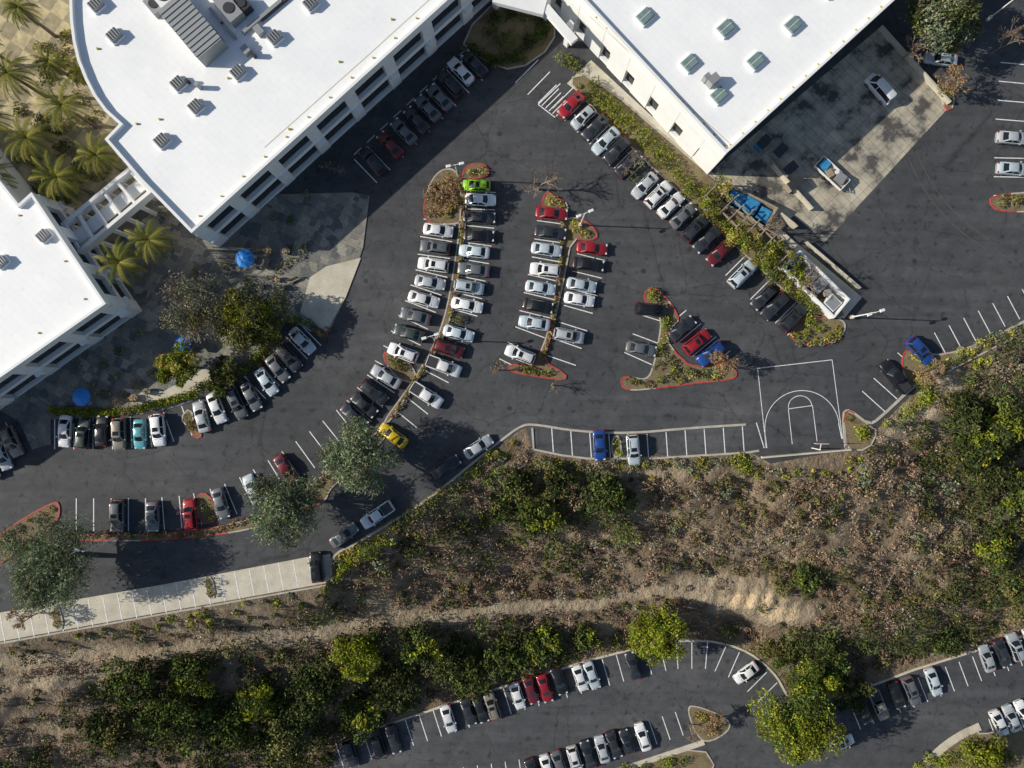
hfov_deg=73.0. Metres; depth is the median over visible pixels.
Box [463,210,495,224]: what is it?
sedan car
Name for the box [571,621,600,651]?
oak tree
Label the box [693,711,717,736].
shrub
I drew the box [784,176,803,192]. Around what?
dumpster
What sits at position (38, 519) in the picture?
shrub
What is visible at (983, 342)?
shrub
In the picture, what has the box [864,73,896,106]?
white van
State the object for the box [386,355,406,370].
shrub
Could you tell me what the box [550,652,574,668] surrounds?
shrub
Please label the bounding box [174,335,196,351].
patio umbrella
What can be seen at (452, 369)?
pickup truck
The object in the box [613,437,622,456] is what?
shrub
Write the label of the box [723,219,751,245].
tree
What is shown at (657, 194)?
suv car
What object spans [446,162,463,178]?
street lamp
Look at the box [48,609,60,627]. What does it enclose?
shrub
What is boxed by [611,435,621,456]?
planter island
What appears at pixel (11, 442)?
suv car
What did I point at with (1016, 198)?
shrub
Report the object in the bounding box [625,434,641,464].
suv car
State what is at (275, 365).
sedan car
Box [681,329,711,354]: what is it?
suv car
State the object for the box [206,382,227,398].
tree
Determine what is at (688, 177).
hedge
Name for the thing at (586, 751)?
sedan car
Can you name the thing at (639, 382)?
shrub
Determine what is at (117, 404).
bare tree
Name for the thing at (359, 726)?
oak tree
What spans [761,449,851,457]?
wall
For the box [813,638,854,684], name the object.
oak tree
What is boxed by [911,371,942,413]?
shrub
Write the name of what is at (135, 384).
shrub
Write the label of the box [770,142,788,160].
dumpster
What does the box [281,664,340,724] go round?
oak tree
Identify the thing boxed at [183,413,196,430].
shrub
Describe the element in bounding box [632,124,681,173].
hedge
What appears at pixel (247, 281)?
shrub
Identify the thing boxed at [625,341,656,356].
sedan car
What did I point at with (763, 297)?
hatchback car
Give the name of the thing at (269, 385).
sedan car
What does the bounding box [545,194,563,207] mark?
shrub
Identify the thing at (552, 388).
bare tree
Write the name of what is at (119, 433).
suv car
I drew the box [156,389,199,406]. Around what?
hedge
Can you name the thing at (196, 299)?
tree
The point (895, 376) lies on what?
pickup truck
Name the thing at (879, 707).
pickup truck
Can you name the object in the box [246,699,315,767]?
oak tree
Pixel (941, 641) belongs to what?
oak tree
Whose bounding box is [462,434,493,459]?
sedan car
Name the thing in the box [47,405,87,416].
hedge
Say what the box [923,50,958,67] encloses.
sedan car
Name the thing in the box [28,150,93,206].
palm tree
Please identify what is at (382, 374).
sedan car
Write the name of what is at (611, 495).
oak tree
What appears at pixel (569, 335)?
suv car
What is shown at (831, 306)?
walled service enclosure
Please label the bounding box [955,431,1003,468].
oak tree
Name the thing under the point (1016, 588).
oak tree
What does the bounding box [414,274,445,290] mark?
sedan car
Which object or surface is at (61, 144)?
shrub
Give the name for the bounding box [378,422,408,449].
sedan car
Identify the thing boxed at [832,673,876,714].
oak tree
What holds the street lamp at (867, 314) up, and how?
on the asphalt parking lot
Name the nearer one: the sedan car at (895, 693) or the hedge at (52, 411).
the hedge at (52, 411)
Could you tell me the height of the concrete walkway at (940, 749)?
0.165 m
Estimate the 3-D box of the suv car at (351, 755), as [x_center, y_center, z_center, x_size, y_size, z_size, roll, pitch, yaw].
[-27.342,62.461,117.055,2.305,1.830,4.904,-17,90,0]
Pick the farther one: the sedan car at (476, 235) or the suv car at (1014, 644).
the suv car at (1014, 644)
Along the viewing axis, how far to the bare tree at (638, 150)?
103.16 m
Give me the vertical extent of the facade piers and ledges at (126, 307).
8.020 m
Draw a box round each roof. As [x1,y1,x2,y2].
[0,186,101,373]
[75,0,442,227]
[588,0,889,148]
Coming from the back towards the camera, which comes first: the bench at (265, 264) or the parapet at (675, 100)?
the bench at (265, 264)
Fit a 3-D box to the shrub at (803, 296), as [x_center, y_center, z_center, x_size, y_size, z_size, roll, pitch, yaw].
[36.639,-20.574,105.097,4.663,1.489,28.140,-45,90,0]
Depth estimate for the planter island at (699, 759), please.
117.88 m
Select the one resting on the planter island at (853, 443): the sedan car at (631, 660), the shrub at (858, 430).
the shrub at (858, 430)
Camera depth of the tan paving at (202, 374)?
105.84 m
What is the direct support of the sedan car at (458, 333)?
on the asphalt parking lot
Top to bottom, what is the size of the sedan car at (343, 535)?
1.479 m
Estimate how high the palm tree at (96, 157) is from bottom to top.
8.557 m
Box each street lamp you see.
[74,536,118,551]
[421,332,439,340]
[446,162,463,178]
[576,209,593,226]
[848,308,884,318]
[986,0,1012,20]
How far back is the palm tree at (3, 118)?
98.92 m
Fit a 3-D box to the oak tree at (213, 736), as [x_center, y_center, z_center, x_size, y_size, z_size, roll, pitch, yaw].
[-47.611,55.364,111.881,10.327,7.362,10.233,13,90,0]
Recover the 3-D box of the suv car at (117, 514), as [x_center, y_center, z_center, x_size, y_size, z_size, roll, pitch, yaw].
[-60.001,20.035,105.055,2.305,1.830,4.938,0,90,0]
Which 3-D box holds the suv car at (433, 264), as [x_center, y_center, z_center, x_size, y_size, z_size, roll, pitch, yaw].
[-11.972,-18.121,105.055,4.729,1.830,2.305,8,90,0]
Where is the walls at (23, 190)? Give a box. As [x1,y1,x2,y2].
[0,149,123,393]
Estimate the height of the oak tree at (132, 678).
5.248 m
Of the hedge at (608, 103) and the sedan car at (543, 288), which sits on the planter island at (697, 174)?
the hedge at (608, 103)
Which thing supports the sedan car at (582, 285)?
on the asphalt parking lot
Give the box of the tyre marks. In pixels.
[424,154,988,462]
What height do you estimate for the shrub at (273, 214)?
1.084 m
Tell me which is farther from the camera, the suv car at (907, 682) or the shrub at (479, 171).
the suv car at (907, 682)
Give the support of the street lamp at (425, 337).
on the planter island at (446, 317)
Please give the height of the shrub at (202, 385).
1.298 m
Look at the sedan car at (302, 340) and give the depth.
104.92 m
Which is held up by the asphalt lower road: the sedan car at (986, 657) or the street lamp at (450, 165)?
the sedan car at (986, 657)
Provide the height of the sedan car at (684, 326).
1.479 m
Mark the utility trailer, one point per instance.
(831, 173)
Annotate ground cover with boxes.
[63,433,379,539]
[390,183,466,417]
[423,180,460,218]
[540,221,566,363]
[576,83,687,191]
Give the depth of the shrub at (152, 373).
105.25 m
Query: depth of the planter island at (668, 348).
105.88 m
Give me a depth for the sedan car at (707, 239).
104.92 m
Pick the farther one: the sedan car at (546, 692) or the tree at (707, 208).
the sedan car at (546, 692)
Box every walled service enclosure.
[718,185,777,230]
[781,250,849,318]
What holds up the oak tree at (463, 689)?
on the ground at (738, 598)
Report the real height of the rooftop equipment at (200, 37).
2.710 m
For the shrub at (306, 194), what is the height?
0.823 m
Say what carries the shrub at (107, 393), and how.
on the patio paving at (327, 229)
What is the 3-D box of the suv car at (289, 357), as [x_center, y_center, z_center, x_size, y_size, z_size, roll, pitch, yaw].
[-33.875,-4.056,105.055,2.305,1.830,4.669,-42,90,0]
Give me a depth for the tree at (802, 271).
102.96 m
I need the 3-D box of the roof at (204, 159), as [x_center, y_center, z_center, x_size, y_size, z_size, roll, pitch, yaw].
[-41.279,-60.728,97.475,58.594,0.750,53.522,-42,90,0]
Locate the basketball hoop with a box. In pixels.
[812,440,827,449]
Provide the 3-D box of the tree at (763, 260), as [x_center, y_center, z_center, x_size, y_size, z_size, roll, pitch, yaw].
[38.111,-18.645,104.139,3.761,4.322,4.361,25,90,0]
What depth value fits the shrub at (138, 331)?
105.21 m
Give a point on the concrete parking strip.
(185, 593)
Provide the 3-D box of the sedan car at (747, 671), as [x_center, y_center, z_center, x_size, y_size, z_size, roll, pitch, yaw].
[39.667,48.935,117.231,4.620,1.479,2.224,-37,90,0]
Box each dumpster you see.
[753,133,772,151]
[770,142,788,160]
[781,160,798,176]
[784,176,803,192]
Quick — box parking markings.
[0,57,1023,767]
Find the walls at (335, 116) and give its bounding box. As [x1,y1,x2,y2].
[213,0,481,234]
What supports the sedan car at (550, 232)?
on the asphalt parking lot
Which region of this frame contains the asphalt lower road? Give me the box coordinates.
[332,637,1023,767]
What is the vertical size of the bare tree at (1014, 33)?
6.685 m
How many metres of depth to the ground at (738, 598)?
111.32 m
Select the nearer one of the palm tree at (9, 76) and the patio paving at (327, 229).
the palm tree at (9, 76)
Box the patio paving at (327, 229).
[0,123,369,448]
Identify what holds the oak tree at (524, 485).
on the ground at (738, 598)
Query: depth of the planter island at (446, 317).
105.88 m
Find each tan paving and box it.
[0,0,146,213]
[125,366,225,410]
[300,258,360,330]
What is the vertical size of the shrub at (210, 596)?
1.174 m
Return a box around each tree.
[0,0,56,37]
[0,50,45,101]
[0,100,18,138]
[0,114,65,165]
[0,157,18,188]
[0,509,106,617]
[5,607,37,629]
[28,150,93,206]
[30,45,75,81]
[34,76,97,134]
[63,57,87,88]
[72,132,124,178]
[83,711,135,756]
[93,235,148,288]
[99,655,156,706]
[112,398,137,414]
[124,217,177,264]
[132,680,202,745]
[152,339,203,387]
[153,269,232,345]
[166,651,214,698]
[175,697,246,765]
[177,300,222,343]
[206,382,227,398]
[208,353,236,385]
[211,285,292,355]
[235,669,288,723]
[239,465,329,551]
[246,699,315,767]
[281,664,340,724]
[314,416,403,499]
[327,634,381,682]
[334,164,347,174]
[338,695,384,745]
[365,663,422,714]
[398,623,442,666]
[422,171,465,216]
[428,636,483,687]
[451,666,493,702]
[480,636,530,683]
[491,359,505,374]
[505,470,533,503]
[516,495,565,539]
[521,626,562,668]
[522,160,562,196]
[542,459,584,499]
[550,379,559,391]
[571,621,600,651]
[578,466,626,515]
[621,149,649,174]
[624,604,689,666]
[686,722,701,743]
[698,192,720,217]
[701,710,723,734]
[707,173,733,208]
[709,349,739,377]
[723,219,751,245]
[739,230,764,258]
[746,681,849,767]
[751,243,779,272]
[756,214,785,238]
[760,637,796,669]
[763,241,786,262]
[781,250,805,277]
[783,658,844,711]
[788,268,813,293]
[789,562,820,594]
[798,260,824,297]
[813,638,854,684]
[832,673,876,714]
[900,0,985,55]
[902,31,928,62]
[913,358,945,385]
[932,623,966,657]
[935,63,970,93]
[946,400,987,434]
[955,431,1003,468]
[955,730,1018,767]
[971,458,1013,494]
[972,526,1019,575]
[982,393,1023,451]
[989,468,1023,523]
[990,15,1023,54]
[1002,569,1023,608]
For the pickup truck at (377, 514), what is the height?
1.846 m
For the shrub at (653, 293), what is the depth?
105.28 m
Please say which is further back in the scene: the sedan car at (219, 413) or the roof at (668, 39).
the sedan car at (219, 413)
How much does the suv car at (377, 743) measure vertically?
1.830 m
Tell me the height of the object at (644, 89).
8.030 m
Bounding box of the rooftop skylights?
[592,6,881,146]
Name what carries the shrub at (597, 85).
on the planter island at (697, 174)
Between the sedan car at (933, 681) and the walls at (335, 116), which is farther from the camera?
the sedan car at (933, 681)
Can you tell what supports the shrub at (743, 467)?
on the ground at (738, 598)
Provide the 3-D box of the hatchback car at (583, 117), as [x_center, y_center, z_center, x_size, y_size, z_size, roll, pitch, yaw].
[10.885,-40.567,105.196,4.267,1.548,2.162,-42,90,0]
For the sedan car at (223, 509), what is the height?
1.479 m
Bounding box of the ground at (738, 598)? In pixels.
[0,324,1023,767]
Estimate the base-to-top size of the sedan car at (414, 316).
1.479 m
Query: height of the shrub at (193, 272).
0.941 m
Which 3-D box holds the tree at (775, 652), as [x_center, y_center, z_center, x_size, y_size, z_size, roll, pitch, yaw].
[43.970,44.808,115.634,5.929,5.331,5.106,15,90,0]
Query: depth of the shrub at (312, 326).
105.34 m
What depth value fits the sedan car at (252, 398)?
104.93 m
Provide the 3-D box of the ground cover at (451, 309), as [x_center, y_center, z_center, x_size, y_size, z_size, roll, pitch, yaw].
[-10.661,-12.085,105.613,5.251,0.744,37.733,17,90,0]
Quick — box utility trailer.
[813,156,850,192]
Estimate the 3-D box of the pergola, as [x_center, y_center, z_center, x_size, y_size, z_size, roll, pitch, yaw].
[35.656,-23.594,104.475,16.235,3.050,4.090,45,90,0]
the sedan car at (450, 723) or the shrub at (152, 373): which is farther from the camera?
the sedan car at (450, 723)
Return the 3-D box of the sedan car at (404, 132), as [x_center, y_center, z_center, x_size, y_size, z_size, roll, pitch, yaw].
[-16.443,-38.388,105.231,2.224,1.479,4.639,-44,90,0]
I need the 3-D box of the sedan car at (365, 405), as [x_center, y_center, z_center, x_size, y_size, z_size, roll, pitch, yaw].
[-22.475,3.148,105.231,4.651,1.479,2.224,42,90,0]
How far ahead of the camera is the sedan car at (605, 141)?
104.93 m
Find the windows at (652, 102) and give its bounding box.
[556,0,699,149]
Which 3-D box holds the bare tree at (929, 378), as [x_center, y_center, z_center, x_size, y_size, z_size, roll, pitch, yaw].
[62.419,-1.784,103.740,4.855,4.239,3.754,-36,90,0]
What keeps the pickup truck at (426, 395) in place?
on the asphalt parking lot
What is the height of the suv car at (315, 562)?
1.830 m
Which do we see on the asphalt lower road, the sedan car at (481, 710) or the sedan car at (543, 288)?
the sedan car at (481, 710)
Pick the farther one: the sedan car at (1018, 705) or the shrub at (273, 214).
the sedan car at (1018, 705)
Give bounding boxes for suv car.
[0,425,24,457]
[74,418,93,449]
[108,499,125,531]
[110,418,128,449]
[150,413,167,446]
[181,498,199,530]
[226,387,248,419]
[275,342,303,371]
[308,551,324,583]
[341,737,359,767]
[358,378,388,405]
[359,147,387,176]
[369,726,386,757]
[387,342,418,363]
[417,256,448,272]
[419,238,450,255]
[432,339,464,357]
[436,69,464,99]
[453,279,484,295]
[483,690,500,720]
[504,344,536,364]
[529,261,560,277]
[553,327,584,343]
[566,744,582,767]
[602,136,632,165]
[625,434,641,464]
[634,302,666,317]
[643,180,672,208]
[680,215,708,243]
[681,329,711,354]
[695,339,725,366]
[726,259,756,288]
[759,290,790,320]
[777,303,806,332]
[900,675,920,705]
[904,335,934,365]
[1004,631,1023,662]
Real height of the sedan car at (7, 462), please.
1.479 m
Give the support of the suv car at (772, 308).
on the asphalt parking lot
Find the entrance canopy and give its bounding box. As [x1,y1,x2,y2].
[492,0,577,47]
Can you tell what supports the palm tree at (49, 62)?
on the tan paving at (55, 16)
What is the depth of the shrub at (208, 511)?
105.34 m
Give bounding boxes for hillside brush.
[0,331,1023,767]
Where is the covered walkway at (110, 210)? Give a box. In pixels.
[60,167,158,258]
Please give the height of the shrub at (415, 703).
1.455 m
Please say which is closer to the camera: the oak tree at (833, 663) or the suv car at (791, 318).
the suv car at (791, 318)
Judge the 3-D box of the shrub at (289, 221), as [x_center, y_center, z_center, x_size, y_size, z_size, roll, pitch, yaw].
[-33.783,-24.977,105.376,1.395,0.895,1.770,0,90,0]
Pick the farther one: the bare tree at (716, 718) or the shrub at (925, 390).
the bare tree at (716, 718)
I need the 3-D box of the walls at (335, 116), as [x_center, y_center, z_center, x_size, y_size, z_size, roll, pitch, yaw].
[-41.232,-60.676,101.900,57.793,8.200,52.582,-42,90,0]
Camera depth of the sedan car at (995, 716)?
116.94 m
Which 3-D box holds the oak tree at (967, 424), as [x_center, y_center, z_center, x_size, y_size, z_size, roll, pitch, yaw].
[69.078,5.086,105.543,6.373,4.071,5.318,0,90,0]
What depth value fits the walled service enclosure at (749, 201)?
104.27 m
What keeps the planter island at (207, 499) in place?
on the asphalt parking lot
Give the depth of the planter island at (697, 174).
105.88 m
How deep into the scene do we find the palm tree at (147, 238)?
98.45 m
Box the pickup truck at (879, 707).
[867,687,889,720]
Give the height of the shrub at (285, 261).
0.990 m
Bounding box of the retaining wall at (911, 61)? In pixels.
[771,25,950,288]
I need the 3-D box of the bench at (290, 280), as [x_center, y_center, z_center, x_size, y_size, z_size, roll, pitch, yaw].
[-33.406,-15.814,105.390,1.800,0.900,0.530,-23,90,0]
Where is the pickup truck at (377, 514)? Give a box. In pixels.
[360,500,395,528]
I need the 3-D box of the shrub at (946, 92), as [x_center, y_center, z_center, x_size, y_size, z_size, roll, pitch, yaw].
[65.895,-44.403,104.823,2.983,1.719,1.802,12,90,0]
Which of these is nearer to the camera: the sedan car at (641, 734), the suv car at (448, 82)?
the suv car at (448, 82)
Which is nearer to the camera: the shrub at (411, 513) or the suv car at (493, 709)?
the shrub at (411, 513)
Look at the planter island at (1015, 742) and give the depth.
117.88 m
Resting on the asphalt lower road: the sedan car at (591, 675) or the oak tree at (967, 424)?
the sedan car at (591, 675)
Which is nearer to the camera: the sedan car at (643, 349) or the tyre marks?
the sedan car at (643, 349)
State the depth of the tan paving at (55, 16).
105.85 m
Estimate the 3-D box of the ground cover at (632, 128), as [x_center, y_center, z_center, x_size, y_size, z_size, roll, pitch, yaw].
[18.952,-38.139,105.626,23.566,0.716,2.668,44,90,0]
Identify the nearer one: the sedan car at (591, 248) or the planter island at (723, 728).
the sedan car at (591, 248)
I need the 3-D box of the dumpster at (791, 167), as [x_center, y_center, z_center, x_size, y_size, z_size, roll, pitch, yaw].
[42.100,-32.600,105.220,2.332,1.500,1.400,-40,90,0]
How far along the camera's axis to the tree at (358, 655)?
109.54 m
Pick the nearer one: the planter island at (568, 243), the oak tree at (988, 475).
the planter island at (568, 243)
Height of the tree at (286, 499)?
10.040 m
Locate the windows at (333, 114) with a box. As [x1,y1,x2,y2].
[207,0,480,233]
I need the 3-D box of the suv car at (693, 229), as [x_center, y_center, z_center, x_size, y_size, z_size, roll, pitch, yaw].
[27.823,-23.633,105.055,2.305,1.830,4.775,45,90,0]
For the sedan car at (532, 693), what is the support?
on the asphalt lower road
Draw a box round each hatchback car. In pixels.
[463,177,490,192]
[570,103,597,130]
[618,727,634,754]
[749,284,776,310]
[830,733,854,750]
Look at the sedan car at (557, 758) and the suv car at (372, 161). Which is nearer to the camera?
the suv car at (372, 161)
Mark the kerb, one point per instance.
(534, 450)
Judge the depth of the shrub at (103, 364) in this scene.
105.44 m
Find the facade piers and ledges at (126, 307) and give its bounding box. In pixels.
[0,195,141,408]
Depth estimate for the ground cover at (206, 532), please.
105.64 m
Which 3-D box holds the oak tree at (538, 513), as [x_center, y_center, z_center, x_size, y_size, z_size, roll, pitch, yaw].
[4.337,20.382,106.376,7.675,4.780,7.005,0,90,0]
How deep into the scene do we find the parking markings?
105.96 m
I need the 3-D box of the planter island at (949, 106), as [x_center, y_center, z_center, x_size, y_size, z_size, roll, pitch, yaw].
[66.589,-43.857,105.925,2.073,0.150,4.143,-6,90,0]
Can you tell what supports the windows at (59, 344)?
attached to the facade piers and ledges at (126, 307)
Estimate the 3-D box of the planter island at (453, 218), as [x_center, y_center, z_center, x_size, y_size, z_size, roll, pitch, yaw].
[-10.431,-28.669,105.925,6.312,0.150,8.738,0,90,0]
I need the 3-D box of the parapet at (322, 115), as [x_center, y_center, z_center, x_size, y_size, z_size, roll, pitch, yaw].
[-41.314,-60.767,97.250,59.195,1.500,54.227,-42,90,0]
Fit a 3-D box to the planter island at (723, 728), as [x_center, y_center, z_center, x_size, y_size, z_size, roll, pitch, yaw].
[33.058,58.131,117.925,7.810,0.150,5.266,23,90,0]
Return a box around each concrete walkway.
[340,635,1022,767]
[567,60,861,317]
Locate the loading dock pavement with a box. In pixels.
[711,29,945,242]
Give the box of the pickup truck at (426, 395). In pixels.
[409,381,443,408]
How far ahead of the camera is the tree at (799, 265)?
102.72 m
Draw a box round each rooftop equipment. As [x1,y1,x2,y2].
[0,214,85,333]
[87,0,428,216]
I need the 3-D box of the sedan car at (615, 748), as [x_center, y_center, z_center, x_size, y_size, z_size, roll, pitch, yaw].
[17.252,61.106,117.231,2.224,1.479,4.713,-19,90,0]
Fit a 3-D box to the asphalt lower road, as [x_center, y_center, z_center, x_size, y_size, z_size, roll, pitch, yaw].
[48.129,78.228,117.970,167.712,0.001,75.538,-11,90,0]
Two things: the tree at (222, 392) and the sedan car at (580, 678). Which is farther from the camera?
the sedan car at (580, 678)
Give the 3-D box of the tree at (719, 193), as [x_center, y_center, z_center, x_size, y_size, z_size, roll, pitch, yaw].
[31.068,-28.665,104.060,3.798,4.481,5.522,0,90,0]
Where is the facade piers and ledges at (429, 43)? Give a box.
[196,0,489,246]
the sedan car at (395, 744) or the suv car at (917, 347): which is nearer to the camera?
the suv car at (917, 347)
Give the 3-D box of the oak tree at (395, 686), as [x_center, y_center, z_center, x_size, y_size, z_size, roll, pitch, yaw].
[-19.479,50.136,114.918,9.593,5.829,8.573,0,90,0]
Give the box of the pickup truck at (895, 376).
[878,359,913,394]
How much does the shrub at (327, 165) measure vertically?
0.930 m
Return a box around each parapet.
[0,175,111,382]
[69,0,453,234]
[577,0,894,155]
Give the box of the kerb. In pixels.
[0,320,1023,643]
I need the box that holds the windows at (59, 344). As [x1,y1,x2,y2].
[0,211,124,393]
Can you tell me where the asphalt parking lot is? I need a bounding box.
[0,0,1023,641]
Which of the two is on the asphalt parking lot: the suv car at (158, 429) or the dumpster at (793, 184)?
the suv car at (158, 429)
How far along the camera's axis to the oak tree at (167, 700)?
106.90 m
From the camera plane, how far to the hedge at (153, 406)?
105.23 m
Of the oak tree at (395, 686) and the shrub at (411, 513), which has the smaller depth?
the shrub at (411, 513)
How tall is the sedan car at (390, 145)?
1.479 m
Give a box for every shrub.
[0,506,54,543]
[12,68,110,203]
[32,29,70,68]
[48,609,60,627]
[72,361,82,369]
[87,380,96,389]
[98,361,108,370]
[98,388,129,399]
[112,372,122,380]
[130,379,142,391]
[133,327,144,335]
[146,369,159,377]
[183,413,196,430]
[189,316,284,393]
[190,267,198,278]
[198,500,214,521]
[202,578,215,597]
[219,259,230,269]
[239,284,251,292]
[241,275,252,285]
[260,243,306,287]
[269,210,278,220]
[286,215,294,224]
[288,315,330,336]
[302,189,311,200]
[318,161,334,170]
[329,448,500,566]
[329,534,395,583]
[333,723,343,739]
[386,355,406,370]
[400,697,422,711]
[453,315,464,323]
[460,19,550,69]
[467,165,487,177]
[481,8,548,38]
[483,29,528,65]
[504,672,527,684]
[521,364,552,376]
[535,452,745,473]
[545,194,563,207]
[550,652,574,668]
[571,218,589,237]
[582,75,644,181]
[596,639,617,654]
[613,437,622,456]
[619,755,689,767]
[625,376,654,388]
[646,286,671,370]
[649,295,721,383]
[684,181,823,315]
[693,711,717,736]
[729,426,872,477]
[789,329,841,347]
[794,313,841,343]
[845,389,930,438]
[909,324,1023,369]
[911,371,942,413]
[912,750,979,767]
[937,85,955,97]
[996,193,1023,207]
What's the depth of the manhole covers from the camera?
105.97 m
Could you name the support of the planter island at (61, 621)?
on the concrete parking strip
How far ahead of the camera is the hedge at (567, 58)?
105.12 m
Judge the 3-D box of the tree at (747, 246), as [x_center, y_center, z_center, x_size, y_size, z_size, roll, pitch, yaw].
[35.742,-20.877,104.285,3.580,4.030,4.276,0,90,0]
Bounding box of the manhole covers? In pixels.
[213,131,916,472]
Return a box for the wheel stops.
[354,48,466,154]
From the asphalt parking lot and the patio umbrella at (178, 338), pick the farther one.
the asphalt parking lot
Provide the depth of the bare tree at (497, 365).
103.35 m
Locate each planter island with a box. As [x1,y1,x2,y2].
[0,502,59,563]
[51,606,63,629]
[67,432,384,541]
[181,409,201,438]
[197,493,217,523]
[204,576,215,598]
[290,314,328,336]
[383,352,415,382]
[384,163,489,422]
[423,168,463,224]
[463,4,554,69]
[508,191,597,379]
[571,74,845,318]
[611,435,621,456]
[621,288,736,390]
[637,750,714,767]
[688,705,729,741]
[790,314,845,345]
[843,410,875,450]
[901,330,1022,387]
[929,730,1023,767]
[940,84,954,110]
[989,192,1023,212]
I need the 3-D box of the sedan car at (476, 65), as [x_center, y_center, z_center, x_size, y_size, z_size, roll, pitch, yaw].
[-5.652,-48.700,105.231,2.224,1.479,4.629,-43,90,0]
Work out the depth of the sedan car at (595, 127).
104.93 m
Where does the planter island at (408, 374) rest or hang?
on the asphalt parking lot
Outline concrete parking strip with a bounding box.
[0,554,330,640]
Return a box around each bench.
[251,247,261,252]
[261,258,270,269]
[286,276,298,283]
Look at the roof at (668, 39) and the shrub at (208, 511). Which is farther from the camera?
the shrub at (208, 511)
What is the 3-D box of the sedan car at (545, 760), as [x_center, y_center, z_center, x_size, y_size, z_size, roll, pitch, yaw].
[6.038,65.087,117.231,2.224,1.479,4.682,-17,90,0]
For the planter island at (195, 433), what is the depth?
105.88 m
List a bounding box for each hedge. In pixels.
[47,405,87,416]
[80,406,125,417]
[121,399,164,414]
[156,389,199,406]
[553,51,582,73]
[587,86,638,138]
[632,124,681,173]
[669,165,698,196]
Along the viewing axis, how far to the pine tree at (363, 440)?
98.42 m
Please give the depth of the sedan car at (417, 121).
104.92 m
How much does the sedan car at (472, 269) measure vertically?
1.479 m
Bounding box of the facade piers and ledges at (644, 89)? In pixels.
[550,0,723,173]
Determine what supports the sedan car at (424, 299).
on the asphalt parking lot
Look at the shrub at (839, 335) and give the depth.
105.61 m
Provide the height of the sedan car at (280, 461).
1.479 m
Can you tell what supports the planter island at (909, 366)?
on the asphalt parking lot
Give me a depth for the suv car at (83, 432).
104.77 m
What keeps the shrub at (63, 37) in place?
on the tan paving at (55, 16)
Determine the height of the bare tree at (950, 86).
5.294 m
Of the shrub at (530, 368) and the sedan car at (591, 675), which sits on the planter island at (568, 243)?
the shrub at (530, 368)
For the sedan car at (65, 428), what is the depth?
104.95 m
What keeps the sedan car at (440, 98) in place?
on the asphalt parking lot
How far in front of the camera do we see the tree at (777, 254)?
102.81 m
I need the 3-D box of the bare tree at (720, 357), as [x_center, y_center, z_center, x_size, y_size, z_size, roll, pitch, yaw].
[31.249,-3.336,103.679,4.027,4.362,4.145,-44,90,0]
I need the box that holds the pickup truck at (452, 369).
[425,354,461,377]
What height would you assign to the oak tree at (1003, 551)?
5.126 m
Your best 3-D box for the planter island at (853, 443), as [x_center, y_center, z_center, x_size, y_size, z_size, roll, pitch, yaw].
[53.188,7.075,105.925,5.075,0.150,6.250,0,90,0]
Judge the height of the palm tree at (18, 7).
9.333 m
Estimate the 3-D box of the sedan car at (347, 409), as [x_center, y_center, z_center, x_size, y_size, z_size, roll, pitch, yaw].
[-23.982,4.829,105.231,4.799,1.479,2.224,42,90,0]
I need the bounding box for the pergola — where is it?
[704,180,797,269]
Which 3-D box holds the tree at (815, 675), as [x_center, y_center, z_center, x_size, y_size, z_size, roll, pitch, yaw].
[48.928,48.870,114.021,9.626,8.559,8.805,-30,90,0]
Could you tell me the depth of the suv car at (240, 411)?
104.74 m
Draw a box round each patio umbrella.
[72,388,96,405]
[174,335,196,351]
[235,249,256,268]
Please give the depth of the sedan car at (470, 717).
116.91 m
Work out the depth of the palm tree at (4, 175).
98.17 m
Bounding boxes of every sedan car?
[0,440,14,470]
[56,414,74,447]
[93,415,110,446]
[131,419,148,448]
[144,501,161,531]
[192,401,211,433]
[205,391,227,424]
[211,487,231,519]
[239,381,262,411]
[242,473,262,505]
[253,366,278,396]
[264,354,290,382]
[272,453,298,481]
[287,326,316,354]
[328,522,358,548]
[339,401,368,426]
[349,391,378,417]
[370,364,402,389]
[376,131,404,159]
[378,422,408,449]
[385,723,401,753]
[390,117,417,145]
[393,324,424,342]
[399,308,431,325]
[403,106,430,134]
[407,290,439,308]
[414,94,441,122]
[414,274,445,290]
[422,223,453,238]
[426,83,453,112]
[429,454,461,479]
[440,703,456,733]
[442,324,474,342]
[447,57,474,86]
[450,296,483,313]
[457,261,489,277]
[458,243,489,259]
[460,697,476,725]
[461,50,488,78]
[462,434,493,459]
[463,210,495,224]
[463,228,494,242]
[465,192,495,206]
[472,693,488,723]
[509,681,525,709]
[518,315,550,330]
[522,298,553,313]
[522,675,538,704]
[524,280,555,295]
[524,756,536,767]
[530,242,561,257]
[534,225,566,240]
[535,206,567,221]
[536,672,552,702]
[539,753,552,767]
[550,665,567,695]
[550,748,565,767]
[557,89,585,118]
[563,291,594,307]
[566,277,596,293]
[571,663,588,691]
[572,257,604,272]
[576,241,607,255]
[579,738,596,767]
[581,112,609,141]
[583,660,600,689]
[591,125,620,155]
[592,429,606,460]
[594,734,610,764]
[605,729,622,758]
[614,150,642,178]
[624,651,641,680]
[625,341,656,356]
[631,171,658,199]
[634,721,651,752]
[656,191,684,218]
[668,202,696,229]
[668,315,696,342]
[692,225,722,253]
[705,239,732,266]
[732,661,759,684]
[855,696,872,724]
[886,680,905,709]
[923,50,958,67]
[923,666,942,696]
[976,643,996,673]
[988,708,1009,737]
[991,637,1011,667]
[995,130,1023,145]
[995,161,1023,176]
[1000,703,1021,733]
[1012,699,1023,727]
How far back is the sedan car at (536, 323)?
104.91 m
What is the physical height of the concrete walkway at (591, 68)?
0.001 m
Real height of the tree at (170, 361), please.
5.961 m

